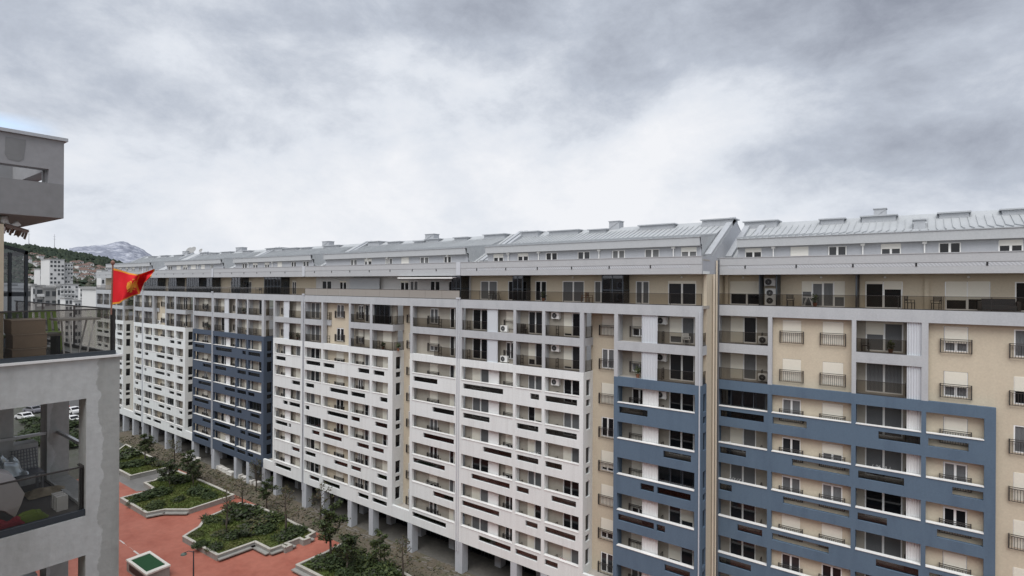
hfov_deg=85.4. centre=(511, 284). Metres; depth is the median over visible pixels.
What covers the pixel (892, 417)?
balcony door
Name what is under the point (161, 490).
shrub
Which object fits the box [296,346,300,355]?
balcony door
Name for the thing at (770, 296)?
air conditioner
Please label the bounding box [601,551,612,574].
window
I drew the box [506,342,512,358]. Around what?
window
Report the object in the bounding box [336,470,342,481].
window
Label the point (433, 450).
window
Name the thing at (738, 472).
balcony door
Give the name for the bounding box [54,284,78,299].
distant block
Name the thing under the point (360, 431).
window
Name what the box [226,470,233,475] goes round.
stone block
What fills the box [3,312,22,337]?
plastic chair
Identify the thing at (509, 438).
window
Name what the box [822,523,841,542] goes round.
window
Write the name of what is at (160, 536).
square paving
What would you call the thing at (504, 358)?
air conditioner
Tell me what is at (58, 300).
distant block
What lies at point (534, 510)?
balcony door
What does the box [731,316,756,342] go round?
balcony door
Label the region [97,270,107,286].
distant block
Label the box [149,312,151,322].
balcony door
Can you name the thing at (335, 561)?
shrub
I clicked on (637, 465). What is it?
window
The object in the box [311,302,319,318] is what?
balcony door
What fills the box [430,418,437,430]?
window
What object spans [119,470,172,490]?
side path
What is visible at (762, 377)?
air conditioner
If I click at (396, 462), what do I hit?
side window
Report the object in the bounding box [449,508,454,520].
balcony door
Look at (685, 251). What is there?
attic window
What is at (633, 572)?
window
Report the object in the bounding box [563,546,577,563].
balcony door
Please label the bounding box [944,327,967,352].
window
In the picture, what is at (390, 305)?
balcony door
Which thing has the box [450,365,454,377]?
balcony door
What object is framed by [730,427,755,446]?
balcony door
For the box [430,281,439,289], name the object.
terrace door
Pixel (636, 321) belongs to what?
window
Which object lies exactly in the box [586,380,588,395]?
side window
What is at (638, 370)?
potted plant
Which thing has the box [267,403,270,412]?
side window
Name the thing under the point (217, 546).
shrub
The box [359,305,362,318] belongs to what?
window
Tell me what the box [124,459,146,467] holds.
shrub
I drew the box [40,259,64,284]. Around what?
distant block
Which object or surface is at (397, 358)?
side window
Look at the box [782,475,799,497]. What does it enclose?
window
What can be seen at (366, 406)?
balcony door
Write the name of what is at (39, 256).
hillside house
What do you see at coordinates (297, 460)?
balcony door
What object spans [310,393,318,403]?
balcony door
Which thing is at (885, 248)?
attic window
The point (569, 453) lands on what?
balcony door
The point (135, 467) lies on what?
grass
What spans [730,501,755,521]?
balcony door
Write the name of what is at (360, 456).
window
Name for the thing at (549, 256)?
attic window
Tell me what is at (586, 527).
side window
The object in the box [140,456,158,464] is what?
shrub
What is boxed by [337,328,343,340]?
window
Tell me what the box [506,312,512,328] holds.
window
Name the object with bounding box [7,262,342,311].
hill
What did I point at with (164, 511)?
raised planter
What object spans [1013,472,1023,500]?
window
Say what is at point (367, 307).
balcony door
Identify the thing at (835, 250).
attic window
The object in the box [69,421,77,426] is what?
shrub
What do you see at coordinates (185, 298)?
balcony door
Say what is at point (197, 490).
shrub
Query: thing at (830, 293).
terrace door
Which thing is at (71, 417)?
parked car
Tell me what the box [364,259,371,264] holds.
attic window
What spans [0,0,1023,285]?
sky
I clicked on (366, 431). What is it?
balcony door
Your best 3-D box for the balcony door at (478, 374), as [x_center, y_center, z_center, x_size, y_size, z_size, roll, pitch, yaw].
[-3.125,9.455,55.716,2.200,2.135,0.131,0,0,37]
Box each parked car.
[14,412,34,419]
[22,405,40,413]
[69,406,78,414]
[69,415,78,419]
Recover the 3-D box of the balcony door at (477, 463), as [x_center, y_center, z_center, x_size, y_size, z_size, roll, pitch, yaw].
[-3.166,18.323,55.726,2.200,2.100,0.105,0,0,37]
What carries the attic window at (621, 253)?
in the apartment block at (594, 486)
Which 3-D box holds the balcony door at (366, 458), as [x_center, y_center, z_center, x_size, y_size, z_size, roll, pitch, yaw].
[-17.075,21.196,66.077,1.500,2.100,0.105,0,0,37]
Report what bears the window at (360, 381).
in the apartment block at (378, 427)
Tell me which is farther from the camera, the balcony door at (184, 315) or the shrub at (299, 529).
the balcony door at (184, 315)
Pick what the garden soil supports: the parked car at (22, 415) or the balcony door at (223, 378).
the parked car at (22, 415)
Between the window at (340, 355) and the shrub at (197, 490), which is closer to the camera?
the window at (340, 355)
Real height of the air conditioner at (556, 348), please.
0.630 m
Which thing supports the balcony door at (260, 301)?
in the apartment block at (256, 369)
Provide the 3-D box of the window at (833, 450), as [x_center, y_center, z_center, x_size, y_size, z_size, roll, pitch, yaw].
[23.368,12.459,40.456,1.300,1.620,0.131,0,0,37]
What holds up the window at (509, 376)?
in the apartment block at (594, 486)
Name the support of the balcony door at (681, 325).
in the apartment block at (594, 486)
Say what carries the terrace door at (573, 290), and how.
in the apartment block at (594, 486)
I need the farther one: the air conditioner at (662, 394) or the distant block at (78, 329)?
the distant block at (78, 329)
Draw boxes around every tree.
[137,433,158,458]
[156,458,182,486]
[163,439,181,464]
[178,449,200,473]
[182,459,205,485]
[217,486,236,531]
[231,476,253,504]
[249,458,267,490]
[255,477,276,508]
[267,483,305,530]
[308,482,333,521]
[311,499,350,557]
[332,534,366,566]
[368,528,390,562]
[390,536,419,575]
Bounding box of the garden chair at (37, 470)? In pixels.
[9,447,44,487]
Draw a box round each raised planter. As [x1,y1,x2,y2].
[119,444,165,479]
[120,470,234,517]
[182,502,315,560]
[291,543,410,575]
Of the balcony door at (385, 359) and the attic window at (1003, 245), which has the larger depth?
the balcony door at (385, 359)
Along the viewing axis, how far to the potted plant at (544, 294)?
51.38 m
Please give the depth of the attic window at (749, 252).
44.90 m
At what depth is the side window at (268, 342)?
79.30 m
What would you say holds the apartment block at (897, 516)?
on the arcade paving at (442, 551)
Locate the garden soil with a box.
[13,405,124,478]
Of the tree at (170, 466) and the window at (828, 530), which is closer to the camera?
the window at (828, 530)
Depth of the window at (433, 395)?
59.55 m
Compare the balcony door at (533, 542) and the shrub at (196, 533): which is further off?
the shrub at (196, 533)
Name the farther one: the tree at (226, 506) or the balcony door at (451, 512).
the tree at (226, 506)
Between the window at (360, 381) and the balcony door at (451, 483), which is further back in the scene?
the window at (360, 381)
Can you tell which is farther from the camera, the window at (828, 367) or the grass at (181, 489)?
the grass at (181, 489)
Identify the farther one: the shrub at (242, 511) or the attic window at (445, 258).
the shrub at (242, 511)
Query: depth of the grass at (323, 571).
55.63 m
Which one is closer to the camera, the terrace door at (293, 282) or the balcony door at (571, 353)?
the balcony door at (571, 353)
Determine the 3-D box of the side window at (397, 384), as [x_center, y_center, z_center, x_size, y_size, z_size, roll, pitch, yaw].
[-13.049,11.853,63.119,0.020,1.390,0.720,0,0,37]
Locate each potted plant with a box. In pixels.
[541,291,546,300]
[635,366,640,377]
[811,294,818,305]
[887,340,894,352]
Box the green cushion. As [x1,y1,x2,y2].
[18,509,48,522]
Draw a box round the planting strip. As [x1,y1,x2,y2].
[119,431,474,575]
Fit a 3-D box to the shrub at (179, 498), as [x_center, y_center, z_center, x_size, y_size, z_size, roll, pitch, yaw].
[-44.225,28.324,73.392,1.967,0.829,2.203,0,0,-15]
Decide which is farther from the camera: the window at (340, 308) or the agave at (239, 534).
the window at (340, 308)
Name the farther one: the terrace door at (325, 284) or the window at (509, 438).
the terrace door at (325, 284)
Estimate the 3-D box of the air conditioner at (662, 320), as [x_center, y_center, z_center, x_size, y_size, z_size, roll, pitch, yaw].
[12.052,2.921,44.571,0.820,0.630,0.336,0,0,37]
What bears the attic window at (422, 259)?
in the apartment block at (378, 427)
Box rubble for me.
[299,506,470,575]
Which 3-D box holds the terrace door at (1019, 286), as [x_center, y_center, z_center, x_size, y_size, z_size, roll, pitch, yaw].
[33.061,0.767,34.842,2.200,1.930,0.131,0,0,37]
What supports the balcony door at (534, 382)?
in the apartment block at (594, 486)
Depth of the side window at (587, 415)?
48.67 m
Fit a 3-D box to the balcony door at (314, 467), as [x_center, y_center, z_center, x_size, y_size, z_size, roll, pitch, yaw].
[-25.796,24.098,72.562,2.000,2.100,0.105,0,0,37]
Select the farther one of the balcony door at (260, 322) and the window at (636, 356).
the balcony door at (260, 322)
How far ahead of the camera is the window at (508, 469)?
53.53 m
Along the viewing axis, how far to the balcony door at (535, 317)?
51.75 m
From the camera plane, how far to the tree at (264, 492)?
71.67 m
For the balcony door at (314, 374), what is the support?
in the apartment block at (378, 427)
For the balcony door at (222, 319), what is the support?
in the apartment block at (256, 369)
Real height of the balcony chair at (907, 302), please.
0.900 m
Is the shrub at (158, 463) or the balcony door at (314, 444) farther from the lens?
the shrub at (158, 463)
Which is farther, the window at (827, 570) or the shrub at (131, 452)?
the shrub at (131, 452)
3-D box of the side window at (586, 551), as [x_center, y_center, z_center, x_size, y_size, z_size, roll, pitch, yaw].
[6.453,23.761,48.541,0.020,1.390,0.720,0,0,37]
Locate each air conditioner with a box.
[500,325,508,331]
[500,355,508,362]
[551,312,560,318]
[551,344,560,351]
[551,378,560,385]
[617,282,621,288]
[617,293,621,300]
[658,317,667,324]
[658,353,667,361]
[659,391,666,399]
[758,336,767,343]
[758,373,766,381]
[764,278,775,285]
[765,288,775,304]
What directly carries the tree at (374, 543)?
in the raised planter at (300, 569)
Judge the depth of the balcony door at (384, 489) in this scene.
64.39 m
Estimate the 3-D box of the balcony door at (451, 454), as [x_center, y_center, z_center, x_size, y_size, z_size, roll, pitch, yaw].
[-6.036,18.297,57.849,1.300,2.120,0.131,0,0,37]
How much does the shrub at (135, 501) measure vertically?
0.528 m
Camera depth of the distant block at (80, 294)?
385.23 m
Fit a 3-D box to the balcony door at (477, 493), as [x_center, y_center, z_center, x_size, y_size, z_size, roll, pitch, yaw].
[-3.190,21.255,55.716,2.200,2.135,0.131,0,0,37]
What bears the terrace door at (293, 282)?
in the apartment block at (256, 369)
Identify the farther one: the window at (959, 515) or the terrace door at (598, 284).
the terrace door at (598, 284)
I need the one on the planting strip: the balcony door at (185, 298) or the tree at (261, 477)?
the tree at (261, 477)
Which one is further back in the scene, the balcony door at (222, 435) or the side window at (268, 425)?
the balcony door at (222, 435)
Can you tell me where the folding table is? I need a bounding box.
[49,317,100,353]
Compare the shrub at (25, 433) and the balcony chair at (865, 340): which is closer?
the balcony chair at (865, 340)
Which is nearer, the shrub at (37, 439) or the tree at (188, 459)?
the tree at (188, 459)
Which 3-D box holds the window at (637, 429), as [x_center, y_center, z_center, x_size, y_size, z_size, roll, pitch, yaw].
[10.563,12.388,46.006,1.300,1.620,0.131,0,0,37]
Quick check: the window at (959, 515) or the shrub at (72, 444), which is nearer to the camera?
the window at (959, 515)
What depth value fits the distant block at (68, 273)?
422.90 m
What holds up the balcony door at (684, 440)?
in the apartment block at (594, 486)
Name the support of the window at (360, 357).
in the apartment block at (378, 427)
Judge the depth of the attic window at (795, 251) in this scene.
42.86 m
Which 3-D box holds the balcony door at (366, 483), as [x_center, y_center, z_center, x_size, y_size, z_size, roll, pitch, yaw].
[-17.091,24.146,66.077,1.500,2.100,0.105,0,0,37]
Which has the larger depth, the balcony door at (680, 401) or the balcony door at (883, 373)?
the balcony door at (680, 401)
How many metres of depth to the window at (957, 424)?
36.22 m
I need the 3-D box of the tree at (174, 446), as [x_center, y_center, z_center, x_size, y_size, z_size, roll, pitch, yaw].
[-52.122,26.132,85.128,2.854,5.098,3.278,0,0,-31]
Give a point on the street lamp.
(184, 554)
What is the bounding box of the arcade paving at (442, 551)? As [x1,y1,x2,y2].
[119,417,533,575]
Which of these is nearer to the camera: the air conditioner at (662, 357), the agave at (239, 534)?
the air conditioner at (662, 357)
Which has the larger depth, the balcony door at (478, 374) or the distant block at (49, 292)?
the distant block at (49, 292)
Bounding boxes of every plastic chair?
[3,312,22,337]
[28,311,63,351]
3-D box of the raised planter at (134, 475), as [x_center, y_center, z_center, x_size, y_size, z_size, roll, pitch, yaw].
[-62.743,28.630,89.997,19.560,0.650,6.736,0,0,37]
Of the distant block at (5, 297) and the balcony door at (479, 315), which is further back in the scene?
the distant block at (5, 297)
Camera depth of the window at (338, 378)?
69.37 m
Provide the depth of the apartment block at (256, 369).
79.94 m
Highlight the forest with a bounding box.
[4,241,173,310]
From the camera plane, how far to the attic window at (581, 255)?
49.79 m
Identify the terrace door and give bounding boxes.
[243,281,251,292]
[292,281,295,293]
[322,281,331,287]
[340,281,345,288]
[400,281,408,289]
[410,281,417,289]
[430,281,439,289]
[448,281,451,289]
[480,281,496,299]
[508,281,511,299]
[535,281,546,300]
[562,281,583,301]
[594,281,601,302]
[636,281,648,303]
[668,281,695,304]
[730,281,758,304]
[802,281,844,306]
[865,281,901,308]
[945,281,989,310]
[1015,282,1023,311]
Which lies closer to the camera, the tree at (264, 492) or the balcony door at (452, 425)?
the balcony door at (452, 425)
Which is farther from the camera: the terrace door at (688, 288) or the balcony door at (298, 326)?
the balcony door at (298, 326)
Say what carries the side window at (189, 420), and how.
in the apartment block at (176, 355)
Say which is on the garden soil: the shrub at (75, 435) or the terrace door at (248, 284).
the shrub at (75, 435)
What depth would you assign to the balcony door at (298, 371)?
74.73 m
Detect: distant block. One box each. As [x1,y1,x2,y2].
[3,283,23,334]
[12,286,30,317]
[18,284,36,317]
[34,268,40,284]
[35,285,45,317]
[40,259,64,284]
[42,286,55,343]
[46,285,61,330]
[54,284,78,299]
[60,297,73,342]
[64,263,73,283]
[72,300,81,343]
[78,286,90,299]
[80,287,105,347]
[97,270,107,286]
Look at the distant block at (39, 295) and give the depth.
159.05 m
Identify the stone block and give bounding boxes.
[221,467,230,472]
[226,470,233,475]
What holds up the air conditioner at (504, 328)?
attached to the apartment block at (594, 486)
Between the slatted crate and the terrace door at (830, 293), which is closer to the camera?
the slatted crate
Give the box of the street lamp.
[180,551,193,575]
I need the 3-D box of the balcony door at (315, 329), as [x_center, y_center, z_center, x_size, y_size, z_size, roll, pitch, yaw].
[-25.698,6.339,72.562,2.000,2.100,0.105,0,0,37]
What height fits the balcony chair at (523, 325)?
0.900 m
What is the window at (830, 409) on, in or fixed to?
in the apartment block at (897, 516)
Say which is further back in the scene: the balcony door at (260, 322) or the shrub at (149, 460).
the shrub at (149, 460)
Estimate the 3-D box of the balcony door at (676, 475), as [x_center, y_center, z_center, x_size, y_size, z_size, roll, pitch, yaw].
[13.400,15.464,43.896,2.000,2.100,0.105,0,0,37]
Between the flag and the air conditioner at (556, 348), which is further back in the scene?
the air conditioner at (556, 348)
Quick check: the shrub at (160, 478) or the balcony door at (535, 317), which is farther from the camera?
the shrub at (160, 478)
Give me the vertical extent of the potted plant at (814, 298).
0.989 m
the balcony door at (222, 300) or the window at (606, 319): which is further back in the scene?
the balcony door at (222, 300)
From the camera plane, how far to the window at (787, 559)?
42.03 m
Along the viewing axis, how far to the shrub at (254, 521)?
65.42 m
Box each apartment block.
[96,251,194,434]
[141,247,265,460]
[211,241,359,496]
[301,233,513,555]
[455,217,740,575]
[716,208,1023,575]
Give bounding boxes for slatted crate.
[51,491,67,511]
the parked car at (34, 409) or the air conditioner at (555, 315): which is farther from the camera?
the parked car at (34, 409)
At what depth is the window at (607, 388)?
48.24 m
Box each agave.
[221,517,232,524]
[232,531,243,538]
[241,529,255,536]
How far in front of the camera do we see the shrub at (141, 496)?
73.58 m
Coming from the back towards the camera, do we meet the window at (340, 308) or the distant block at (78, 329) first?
the distant block at (78, 329)
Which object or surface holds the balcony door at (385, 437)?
in the apartment block at (378, 427)
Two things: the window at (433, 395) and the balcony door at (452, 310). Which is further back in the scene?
the window at (433, 395)
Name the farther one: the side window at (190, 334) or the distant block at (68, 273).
the distant block at (68, 273)
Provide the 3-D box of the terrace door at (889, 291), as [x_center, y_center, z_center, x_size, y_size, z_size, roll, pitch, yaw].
[26.574,0.729,39.675,2.200,1.935,0.131,0,0,37]
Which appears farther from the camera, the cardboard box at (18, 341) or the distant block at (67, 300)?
the distant block at (67, 300)
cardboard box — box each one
[3,318,45,334]
[4,347,46,357]
[5,333,47,348]
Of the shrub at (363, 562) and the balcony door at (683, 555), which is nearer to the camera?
the balcony door at (683, 555)
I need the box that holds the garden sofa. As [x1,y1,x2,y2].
[977,299,1020,310]
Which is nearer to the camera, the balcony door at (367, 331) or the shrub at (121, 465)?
the balcony door at (367, 331)
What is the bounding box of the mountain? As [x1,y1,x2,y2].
[69,241,151,262]
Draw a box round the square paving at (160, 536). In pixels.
[35,468,338,575]
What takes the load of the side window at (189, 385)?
in the apartment block at (176, 355)
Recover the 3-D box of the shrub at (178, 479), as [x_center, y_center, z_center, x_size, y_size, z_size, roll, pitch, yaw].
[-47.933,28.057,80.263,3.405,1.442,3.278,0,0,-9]
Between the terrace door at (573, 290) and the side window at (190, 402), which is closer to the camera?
the terrace door at (573, 290)
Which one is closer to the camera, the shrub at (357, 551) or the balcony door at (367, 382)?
the shrub at (357, 551)
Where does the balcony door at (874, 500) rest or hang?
in the apartment block at (897, 516)
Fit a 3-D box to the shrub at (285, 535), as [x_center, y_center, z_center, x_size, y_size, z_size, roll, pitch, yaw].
[-25.906,28.307,62.768,3.030,1.121,3.405,0,0,-18]
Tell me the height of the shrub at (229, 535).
0.980 m
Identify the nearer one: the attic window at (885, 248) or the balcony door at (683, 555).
the attic window at (885, 248)
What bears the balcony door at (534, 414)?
in the apartment block at (594, 486)
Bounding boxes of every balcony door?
[149,296,151,306]
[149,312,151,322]
[183,297,186,309]
[183,314,186,326]
[220,432,224,440]
[221,299,224,311]
[221,317,223,330]
[221,337,225,344]
[221,356,225,363]
[221,375,225,383]
[221,394,225,402]
[221,413,225,421]
[259,300,261,314]
[259,321,261,334]
[295,457,299,466]
[296,302,300,317]
[296,324,300,338]
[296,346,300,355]
[296,368,300,377]
[296,390,299,399]
[296,413,299,421]
[296,435,299,444]
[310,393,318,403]
[310,439,318,449]
[310,462,318,473]
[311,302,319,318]
[311,325,319,341]
[311,348,319,358]
[311,371,318,380]
[364,455,368,465]
[364,480,368,490]
[365,305,369,321]
[365,329,369,346]
[365,354,369,365]
[365,380,369,390]
[365,405,368,415]
[365,430,368,440]
[382,460,387,470]
[382,486,386,496]
[383,331,391,348]
[383,357,387,367]
[383,383,387,393]
[383,408,387,419]
[383,434,387,445]
[390,305,391,323]
[449,422,454,434]
[449,451,454,463]
[449,480,454,491]
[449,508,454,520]
[450,308,455,327]
[450,336,455,356]
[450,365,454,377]
[450,394,454,405]
[472,338,486,359]
[472,368,488,382]
[472,397,487,411]
[472,427,487,442]
[472,457,487,472]
[472,486,487,502]
[472,516,487,532]
[473,309,486,329]
[527,503,540,518]
[527,534,540,550]
[528,342,541,365]
[528,375,541,389]
[528,407,541,421]
[528,439,540,453]
[528,471,540,486]
[529,311,541,333]
[563,412,578,428]
[563,446,578,462]
[563,479,578,496]
[563,513,578,530]
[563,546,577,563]
[564,312,579,336]
[564,345,579,369]
[564,379,578,394]
[668,543,692,565]
[669,354,693,381]
[669,392,693,411]
[669,430,693,449]
[669,468,693,488]
[669,506,693,526]
[670,316,694,343]
[729,538,755,559]
[730,353,756,379]
[730,390,755,408]
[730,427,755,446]
[730,464,755,484]
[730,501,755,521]
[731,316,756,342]
[865,363,902,394]
[865,405,902,427]
[865,447,902,471]
[865,490,901,514]
[865,532,901,557]
[866,321,902,352]
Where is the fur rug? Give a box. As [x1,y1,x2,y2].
[24,485,64,499]
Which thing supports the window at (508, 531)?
in the apartment block at (594, 486)
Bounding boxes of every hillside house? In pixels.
[35,254,43,258]
[79,268,89,272]
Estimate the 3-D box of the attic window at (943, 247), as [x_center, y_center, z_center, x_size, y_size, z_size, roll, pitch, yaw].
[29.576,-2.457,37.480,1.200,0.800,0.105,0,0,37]
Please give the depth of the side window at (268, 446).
79.44 m
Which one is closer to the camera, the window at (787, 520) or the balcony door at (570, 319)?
the window at (787, 520)
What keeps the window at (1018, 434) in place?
in the apartment block at (897, 516)
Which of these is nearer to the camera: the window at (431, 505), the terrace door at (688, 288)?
the terrace door at (688, 288)
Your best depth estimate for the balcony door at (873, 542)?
39.16 m
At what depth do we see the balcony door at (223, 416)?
87.15 m
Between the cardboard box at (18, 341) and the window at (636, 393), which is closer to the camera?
the cardboard box at (18, 341)
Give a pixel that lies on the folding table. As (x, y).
(68, 319)
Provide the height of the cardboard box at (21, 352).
0.262 m
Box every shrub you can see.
[13,431,39,440]
[18,416,40,423]
[18,427,39,433]
[23,421,40,429]
[27,436,39,445]
[69,419,78,426]
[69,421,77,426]
[69,429,78,432]
[69,432,78,438]
[69,439,78,446]
[119,447,141,460]
[119,461,132,468]
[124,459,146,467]
[125,500,138,505]
[130,489,157,501]
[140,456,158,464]
[142,499,166,510]
[148,485,174,496]
[150,460,169,466]
[157,472,181,481]
[168,475,191,483]
[170,494,186,502]
[186,484,209,496]
[188,530,206,536]
[191,470,202,479]
[191,539,210,548]
[200,490,218,499]
[200,515,221,524]
[204,541,222,551]
[210,528,229,537]
[219,529,240,542]
[220,500,246,512]
[228,504,265,520]
[237,512,274,530]
[254,522,278,535]
[255,510,288,523]
[271,527,295,543]
[287,523,308,536]
[306,552,336,571]
[325,553,354,572]
[334,563,363,575]
[346,546,365,560]
[353,552,383,573]
[362,567,388,575]
[371,558,401,575]
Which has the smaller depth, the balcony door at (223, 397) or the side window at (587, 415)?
the side window at (587, 415)
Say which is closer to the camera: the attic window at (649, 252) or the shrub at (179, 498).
the attic window at (649, 252)
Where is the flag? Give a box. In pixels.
[110,260,154,314]
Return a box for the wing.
[0,127,123,575]
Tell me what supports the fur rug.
on the wing
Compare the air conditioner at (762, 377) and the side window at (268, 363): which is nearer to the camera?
the air conditioner at (762, 377)
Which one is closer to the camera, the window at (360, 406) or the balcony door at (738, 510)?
the balcony door at (738, 510)
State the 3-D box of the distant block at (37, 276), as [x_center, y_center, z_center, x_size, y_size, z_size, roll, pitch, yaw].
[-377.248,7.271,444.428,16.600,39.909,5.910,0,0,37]
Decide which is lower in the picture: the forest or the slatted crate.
the slatted crate
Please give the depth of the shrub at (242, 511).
67.77 m
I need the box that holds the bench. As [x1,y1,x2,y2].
[46,332,61,354]
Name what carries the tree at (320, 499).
on the planting strip
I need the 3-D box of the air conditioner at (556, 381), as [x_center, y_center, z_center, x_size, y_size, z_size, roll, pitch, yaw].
[3.957,8.827,50.153,0.820,0.630,0.336,0,0,37]
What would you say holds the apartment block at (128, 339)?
on the arcade paving at (442, 551)
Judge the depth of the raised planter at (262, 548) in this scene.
61.53 m
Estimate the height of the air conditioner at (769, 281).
0.630 m
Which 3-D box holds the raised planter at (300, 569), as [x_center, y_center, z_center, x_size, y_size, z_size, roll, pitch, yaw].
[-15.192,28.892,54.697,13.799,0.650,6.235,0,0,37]
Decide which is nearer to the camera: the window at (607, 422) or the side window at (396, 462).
the window at (607, 422)
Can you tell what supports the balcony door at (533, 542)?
in the apartment block at (594, 486)
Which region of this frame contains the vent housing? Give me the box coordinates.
[126,551,170,575]
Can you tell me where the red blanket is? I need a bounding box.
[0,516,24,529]
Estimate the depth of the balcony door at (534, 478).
51.74 m
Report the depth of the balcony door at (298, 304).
74.77 m
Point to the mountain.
(124, 252)
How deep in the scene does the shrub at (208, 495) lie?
74.41 m
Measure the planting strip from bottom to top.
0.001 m
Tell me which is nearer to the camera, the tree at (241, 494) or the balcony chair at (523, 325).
the balcony chair at (523, 325)
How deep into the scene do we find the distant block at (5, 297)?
177.65 m
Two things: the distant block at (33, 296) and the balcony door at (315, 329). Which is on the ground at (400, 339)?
the distant block at (33, 296)
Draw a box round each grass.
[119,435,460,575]
[119,445,163,474]
[124,472,229,511]
[188,505,311,552]
[302,549,405,575]
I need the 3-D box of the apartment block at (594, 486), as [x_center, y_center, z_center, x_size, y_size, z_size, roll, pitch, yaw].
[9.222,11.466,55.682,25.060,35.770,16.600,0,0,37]
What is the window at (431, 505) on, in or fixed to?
in the apartment block at (378, 427)
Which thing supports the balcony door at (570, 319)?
in the apartment block at (594, 486)
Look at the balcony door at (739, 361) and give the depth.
44.81 m
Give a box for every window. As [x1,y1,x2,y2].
[188,332,192,339]
[188,349,191,356]
[188,366,191,374]
[188,384,191,391]
[188,401,191,409]
[188,418,191,426]
[267,341,270,350]
[267,362,270,371]
[267,382,270,391]
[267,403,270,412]
[267,424,270,433]
[267,444,270,453]
[336,375,343,385]
[336,399,343,409]
[336,423,342,433]
[336,447,342,457]
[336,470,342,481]
[337,305,343,317]
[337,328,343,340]
[337,352,343,361]
[351,260,356,264]
[358,330,362,342]
[358,354,362,364]
[358,379,362,388]
[358,403,362,413]
[358,428,362,438]
[358,453,362,462]
[358,478,361,488]
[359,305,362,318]
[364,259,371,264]
[385,258,392,263]
[395,460,398,472]
[395,486,398,498]
[396,357,399,368]
[396,383,399,394]
[396,408,399,420]
[396,434,399,446]
[401,257,408,263]
[420,257,428,262]
[429,446,437,458]
[429,474,436,486]
[429,502,436,513]
[430,308,437,323]
[430,335,437,350]
[430,363,437,374]
[430,391,437,402]
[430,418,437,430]
[444,256,450,261]
[493,254,502,260]
[505,465,512,477]
[505,496,511,509]
[505,527,511,540]
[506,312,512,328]
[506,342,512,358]
[506,373,512,385]
[506,403,512,416]
[506,434,512,447]
[518,253,528,260]
[546,253,556,259]
[578,252,589,258]
[585,515,587,530]
[585,549,587,563]
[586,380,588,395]
[586,413,588,428]
[601,450,612,471]
[601,484,612,505]
[601,517,612,539]
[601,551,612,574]
[602,315,613,334]
[602,349,613,368]
[602,383,613,403]
[602,417,613,437]
[612,250,624,257]
[631,497,641,513]
[631,533,641,549]
[631,569,641,575]
[632,317,641,336]
[632,352,641,371]
[632,388,642,403]
[632,424,642,440]
[632,460,641,476]
[645,249,658,256]
[681,247,696,255]
[745,248,761,256]
[782,398,800,421]
[782,437,800,460]
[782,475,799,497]
[782,514,799,532]
[782,552,799,571]
[783,320,800,342]
[783,359,800,381]
[790,246,808,255]
[822,403,842,419]
[822,443,842,467]
[822,483,841,508]
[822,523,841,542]
[822,563,841,575]
[823,322,842,344]
[823,362,842,385]
[828,246,846,254]
[881,243,900,253]
[939,242,960,252]
[943,462,966,489]
[943,506,966,535]
[943,551,966,573]
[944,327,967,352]
[944,371,967,397]
[944,417,966,443]
[998,239,1022,250]
[1013,425,1023,452]
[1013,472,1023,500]
[1013,520,1023,548]
[1013,567,1023,575]
[1014,329,1023,356]
[1014,376,1023,404]
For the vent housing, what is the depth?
55.41 m
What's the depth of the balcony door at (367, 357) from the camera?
66.29 m
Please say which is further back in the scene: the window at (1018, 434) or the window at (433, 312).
the window at (433, 312)
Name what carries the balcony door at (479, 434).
in the apartment block at (594, 486)
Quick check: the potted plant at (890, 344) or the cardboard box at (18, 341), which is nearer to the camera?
the cardboard box at (18, 341)
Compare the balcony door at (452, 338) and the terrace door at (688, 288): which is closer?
the terrace door at (688, 288)
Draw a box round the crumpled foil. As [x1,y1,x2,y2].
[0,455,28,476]
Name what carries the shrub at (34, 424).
on the garden soil
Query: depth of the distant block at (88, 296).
152.10 m
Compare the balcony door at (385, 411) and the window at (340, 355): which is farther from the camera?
the window at (340, 355)
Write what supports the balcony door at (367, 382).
in the apartment block at (378, 427)
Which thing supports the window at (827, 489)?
in the apartment block at (897, 516)
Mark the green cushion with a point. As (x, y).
(31, 515)
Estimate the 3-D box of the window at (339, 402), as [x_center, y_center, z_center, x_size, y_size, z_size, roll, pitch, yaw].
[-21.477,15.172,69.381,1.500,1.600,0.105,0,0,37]
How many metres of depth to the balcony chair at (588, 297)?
48.46 m
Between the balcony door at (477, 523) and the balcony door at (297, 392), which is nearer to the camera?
the balcony door at (477, 523)
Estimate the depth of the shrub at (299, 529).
63.89 m
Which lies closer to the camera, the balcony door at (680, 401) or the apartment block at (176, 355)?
the balcony door at (680, 401)
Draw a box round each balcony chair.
[521,324,527,333]
[585,292,592,301]
[682,333,689,344]
[786,295,794,305]
[861,339,869,350]
[904,296,914,308]
[930,297,941,309]
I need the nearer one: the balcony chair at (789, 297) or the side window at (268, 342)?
the balcony chair at (789, 297)
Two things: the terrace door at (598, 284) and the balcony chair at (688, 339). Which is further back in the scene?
the terrace door at (598, 284)
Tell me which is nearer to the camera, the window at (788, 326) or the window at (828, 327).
the window at (828, 327)
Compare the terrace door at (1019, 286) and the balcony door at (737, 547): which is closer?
the terrace door at (1019, 286)
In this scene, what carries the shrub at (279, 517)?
on the raised planter at (262, 548)
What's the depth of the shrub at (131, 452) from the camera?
91.19 m
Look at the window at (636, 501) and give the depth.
46.06 m
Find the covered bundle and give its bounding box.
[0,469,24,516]
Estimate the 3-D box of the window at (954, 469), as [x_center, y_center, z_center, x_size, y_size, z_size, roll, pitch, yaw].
[28.990,12.500,36.285,1.200,1.600,0.105,0,0,37]

